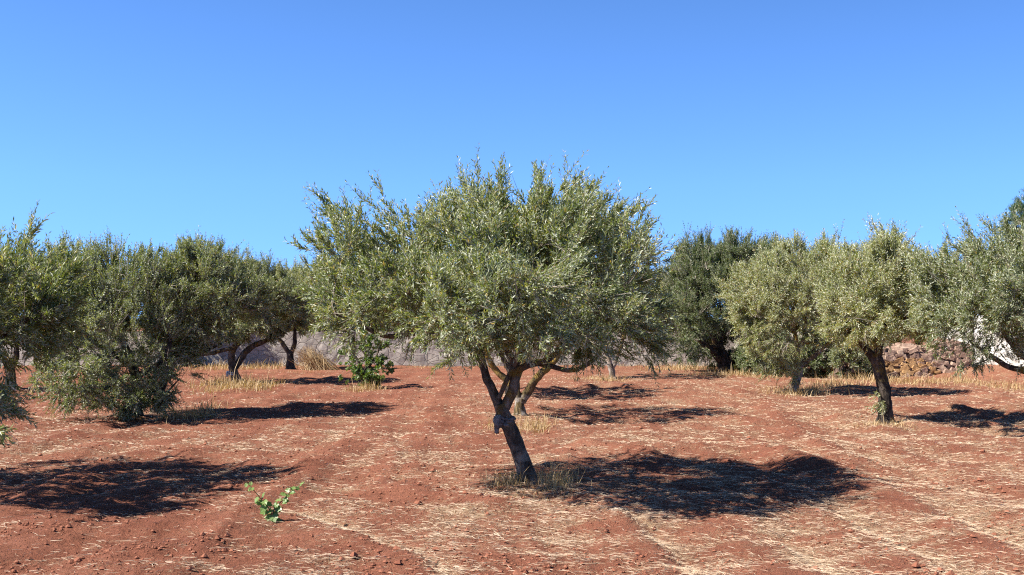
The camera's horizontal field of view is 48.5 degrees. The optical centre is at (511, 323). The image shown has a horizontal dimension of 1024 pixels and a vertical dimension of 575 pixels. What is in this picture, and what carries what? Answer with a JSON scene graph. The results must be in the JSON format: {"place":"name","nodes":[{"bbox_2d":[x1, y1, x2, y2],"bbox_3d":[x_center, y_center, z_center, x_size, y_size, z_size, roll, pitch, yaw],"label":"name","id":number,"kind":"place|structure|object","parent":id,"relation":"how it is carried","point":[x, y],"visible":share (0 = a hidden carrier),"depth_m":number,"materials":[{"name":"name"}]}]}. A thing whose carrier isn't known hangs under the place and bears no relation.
{"place":"outdoors","nodes":[
{"label":"outdoors","id":0,"kind":"place"},
{"bbox_2d":[0,325,1023,574],"bbox_3d":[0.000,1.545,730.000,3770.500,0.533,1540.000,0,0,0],"label":"ground","id":1,"kind":"structure","parent":0,"point":[410,379],"depth_m":12.65,"materials":[{"name":"red soil"}]},
{"bbox_2d":[0,255,44,388],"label":"olive tree","id":2,"kind":"object","parent":1,"relation":"on","point":[16,353],"visible":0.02,"depth_m":29.93,"materials":[{"name":"green plant"}]},
{"bbox_2d":[0,201,101,447],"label":"olive tree","id":3,"kind":"object","parent":1,"relation":"on","point":[49,296],"visible":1,"depth_m":11.52,"materials":[{"name":"green plant"}]},
{"bbox_2d":[12,237,135,366],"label":"olive tree","id":4,"kind":"object","parent":1,"relation":"on","point":[93,277],"depth_m":43.74,"materials":[{"name":"green plant"}]},
{"bbox_2d":[21,228,212,421],"bbox_3d":[-7.054,0.001,20.469,3.278,3.576,4.540,0,0,0],"label":"olive tree","id":5,"kind":"object","parent":1,"relation":"on","point":[136,390],"visible":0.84,"depth_m":19.67,"materials":[{"name":"green plant"}]},
{"bbox_2d":[117,225,285,412],"bbox_3d":[-5.868,-0.087,21.800,2.910,3.718,3.888,0,0,0],"label":"olive tree","id":6,"kind":"object","parent":1,"relation":"on","point":[223,284],"visible":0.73,"depth_m":20.97,"materials":[{"name":"green plant"}]},
{"bbox_2d":[164,241,317,382],"bbox_3d":[-7.968,-0.251,33.187,4.729,4.163,5.609,0,0,0],"label":"olive tree","id":7,"kind":"object","parent":1,"relation":"on","point":[286,282],"visible":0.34,"depth_m":32.62,"materials":[{"name":"green plant"}]},
{"bbox_2d":[244,481,304,522],"bbox_3d":[-2.005,1.512,9.613,0.506,0.366,0.154,0,0,-8],"label":"vine plant","id":8,"kind":"object","parent":1,"relation":"on","point":[272,517],"visible":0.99,"depth_m":9.59,"materials":[{"name":"green plant"}]},
{"bbox_2d":[237,259,335,369],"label":"olive tree","id":9,"kind":"object","parent":1,"relation":"on","point":[290,355],"visible":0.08,"depth_m":42.35,"materials":[{"name":"green plant"}]},
{"bbox_2d":[284,254,319,280],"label":"olive tree","id":10,"kind":"object","parent":1,"relation":"on","point":[303,260],"visible":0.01,"depth_m":52.37,"materials":[{"name":"green plant"}]},
{"bbox_2d":[292,345,341,370],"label":"brushwood pile","id":11,"kind":"object","parent":1,"relation":"on","point":[314,361],"visible":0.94,"depth_m":40.84,"materials":[{"name":"beige plant"}]},
{"bbox_2d":[296,251,355,330],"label":"olive tree","id":12,"kind":"object","parent":1,"relation":"on","point":[317,278],"visible":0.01,"depth_m":49.29,"materials":[{"name":"green plant"}]},
{"bbox_2d":[311,319,348,331],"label":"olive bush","id":13,"kind":"object","parent":1,"relation":"on","point":[333,327],"visible":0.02,"depth_m":48.05,"materials":[{"name":"green plant"}]},
{"bbox_2d":[336,325,394,387],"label":"fig sapling","id":14,"kind":"object","parent":1,"relation":"on","point":[358,371],"visible":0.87,"depth_m":30.25,"materials":[{"name":"green plant"}]},
{"bbox_2d":[353,311,404,331],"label":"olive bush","id":15,"kind":"object","parent":1,"relation":"on","point":[378,326],"visible":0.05,"depth_m":48.27,"materials":[{"name":"green plant"}]},
{"bbox_2d":[1,330,831,366],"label":"stone wall","id":16,"kind":"structure","parent":1,"relation":"on","point":[277,354],"depth_m":46.32,"materials":[{"name":"grey stone"}]},
{"bbox_2d":[283,143,692,484],"bbox_3d":[-0.076,-0.035,11.704,4.307,3.588,4.271,0,0,43],"label":"olive tree","id":17,"kind":"object","parent":1,"relation":"on","point":[498,270],"visible":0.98,"depth_m":10.72,"materials":[{"name":"green plant"}]},
{"bbox_2d":[438,320,577,393],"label":"olive tree","id":18,"kind":"object","parent":1,"relation":"on","point":[507,367],"visible":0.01,"depth_m":26.95,"materials":[{"name":"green plant"}]},
{"bbox_2d":[0,364,1023,574],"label":"straw","id":19,"kind":"object","parent":1,"relation":"on","point":[808,560],"visible":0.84,"depth_m":11.04,"materials":[{"name":"beige plant"}]},
{"bbox_2d":[0,385,1023,574],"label":"soil clods","id":20,"kind":"object","parent":1,"relation":"on","point":[76,560],"visible":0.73,"depth_m":10.04,"materials":[{"name":"brown soil"}]},
{"bbox_2d":[12,357,1023,502],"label":"dry grass","id":21,"kind":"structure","parent":1,"relation":"on","point":[251,383],"depth_m":29.26,"materials":[{"name":"beige plant"}]},
{"bbox_2d":[454,257,615,415],"bbox_3d":[0.327,-0.024,20.898,3.466,3.607,4.517,0,0,0],"label":"olive tree","id":22,"kind":"object","parent":1,"relation":"on","point":[522,398],"visible":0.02,"depth_m":20.92,"materials":[{"name":"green plant"}]},
{"bbox_2d":[596,256,681,378],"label":"olive tree","id":23,"kind":"object","parent":1,"relation":"on","point":[611,367],"visible":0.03,"depth_m":35.44,"materials":[{"name":"green plant"}]},
{"bbox_2d":[627,260,717,315],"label":"olive tree","id":24,"kind":"object","parent":1,"relation":"on","point":[662,285],"visible":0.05,"depth_m":49.16,"materials":[{"name":"green plant"}]},
{"bbox_2d":[651,221,788,372],"bbox_3d":[7.262,-0.766,40.195,5.418,5.673,6.270,0,0,0],"label":"olive tree","id":25,"kind":"object","parent":1,"relation":"on","point":[701,262],"visible":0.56,"depth_m":38.84,"materials":[{"name":"green plant"}]},
{"bbox_2d":[731,330,793,374],"bbox_3d":[8.388,0.784,37.499,2.090,2.182,2.211,0,0,-13],"label":"shrub","id":26,"kind":"object","parent":1,"relation":"on","point":[747,366],"visible":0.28,"depth_m":37.26,"materials":[{"name":"green plant"}]},
{"bbox_2d":[712,219,863,391],"bbox_3d":[6.906,-0.346,28.350,3.867,4.338,4.922,0,0,0],"label":"olive tree","id":27,"kind":"object","parent":1,"relation":"on","point":[776,279],"visible":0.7,"depth_m":27.47,"materials":[{"name":"green plant"}]},
{"bbox_2d":[780,234,815,332],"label":"olive tree","id":28,"kind":"object","parent":1,"relation":"on","point":[786,265],"visible":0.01,"depth_m":48.61,"materials":[{"name":"green plant"}]},
{"bbox_2d":[782,329,833,376],"bbox_3d":[9.652,0.934,36.945,2.055,1.854,2.166,0,0,-34],"label":"shrub","id":29,"kind":"object","parent":1,"relation":"on","point":[816,365],"visible":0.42,"depth_m":36.36,"materials":[{"name":"green plant"}]},
{"bbox_2d":[791,240,897,327],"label":"olive tree","id":30,"kind":"object","parent":1,"relation":"on","point":[819,316],"visible":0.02,"depth_m":41.31,"materials":[{"name":"green plant"}]},
{"bbox_2d":[823,343,872,378],"bbox_3d":[10.663,1.043,35.992,1.652,1.924,2.044,0,0,18],"label":"shrub","id":31,"kind":"object","parent":1,"relation":"on","point":[855,358],"visible":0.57,"depth_m":35.62,"materials":[{"name":"green plant"}]},
{"bbox_2d":[809,213,945,424],"bbox_3d":[6.231,-0.086,19.448,2.361,3.683,3.712,0,0,0],"label":"olive tree","id":32,"kind":"object","parent":1,"relation":"on","point":[871,283],"visible":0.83,"depth_m":18.88,"materials":[{"name":"green plant"}]},
{"bbox_2d":[819,337,974,378],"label":"rubble wall","id":33,"kind":"structure","parent":1,"relation":"on","point":[912,359],"depth_m":36.41,"materials":[{"name":"stone"}]},
{"bbox_2d":[866,235,928,342],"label":"olive tree","id":34,"kind":"object","parent":1,"relation":"on","point":[894,339],"visible":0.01,"depth_m":47.11,"materials":[{"name":"green plant"}]},
{"bbox_2d":[908,261,979,344],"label":"olive tree","id":35,"kind":"object","parent":1,"relation":"on","point":[930,319],"visible":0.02,"depth_m":42.86,"materials":[{"name":"green plant"}]},
{"bbox_2d":[900,191,1023,380],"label":"olive tree","id":36,"kind":"object","parent":1,"relation":"on","point":[993,288],"visible":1,"depth_m":16.69,"materials":[{"name":"green plant"}]},
{"bbox_2d":[930,241,1016,332],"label":"olive tree","id":37,"kind":"object","parent":1,"relation":"on","point":[958,254],"depth_m":46.31,"materials":[{"name":"green plant"}]},
{"bbox_2d":[942,315,1023,365],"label":"white wall","id":38,"kind":"structure","parent":1,"relation":"on","point":[1014,362],"depth_m":36.99,"materials":[{"name":"stone"}]},
{"bbox_2d":[996,188,1023,237],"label":"pine tree","id":39,"kind":"object","parent":1,"relation":"on","point":[1012,208],"visible":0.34,"depth_m":62.50,"materials":[{"name":"green plant"}]},
{"bbox_2d":[0,0,1023,324],"label":"sky","id":40,"kind":"structure","parent":0,"point":[158,120],"materials":[{"name":"blue"}]}
]}

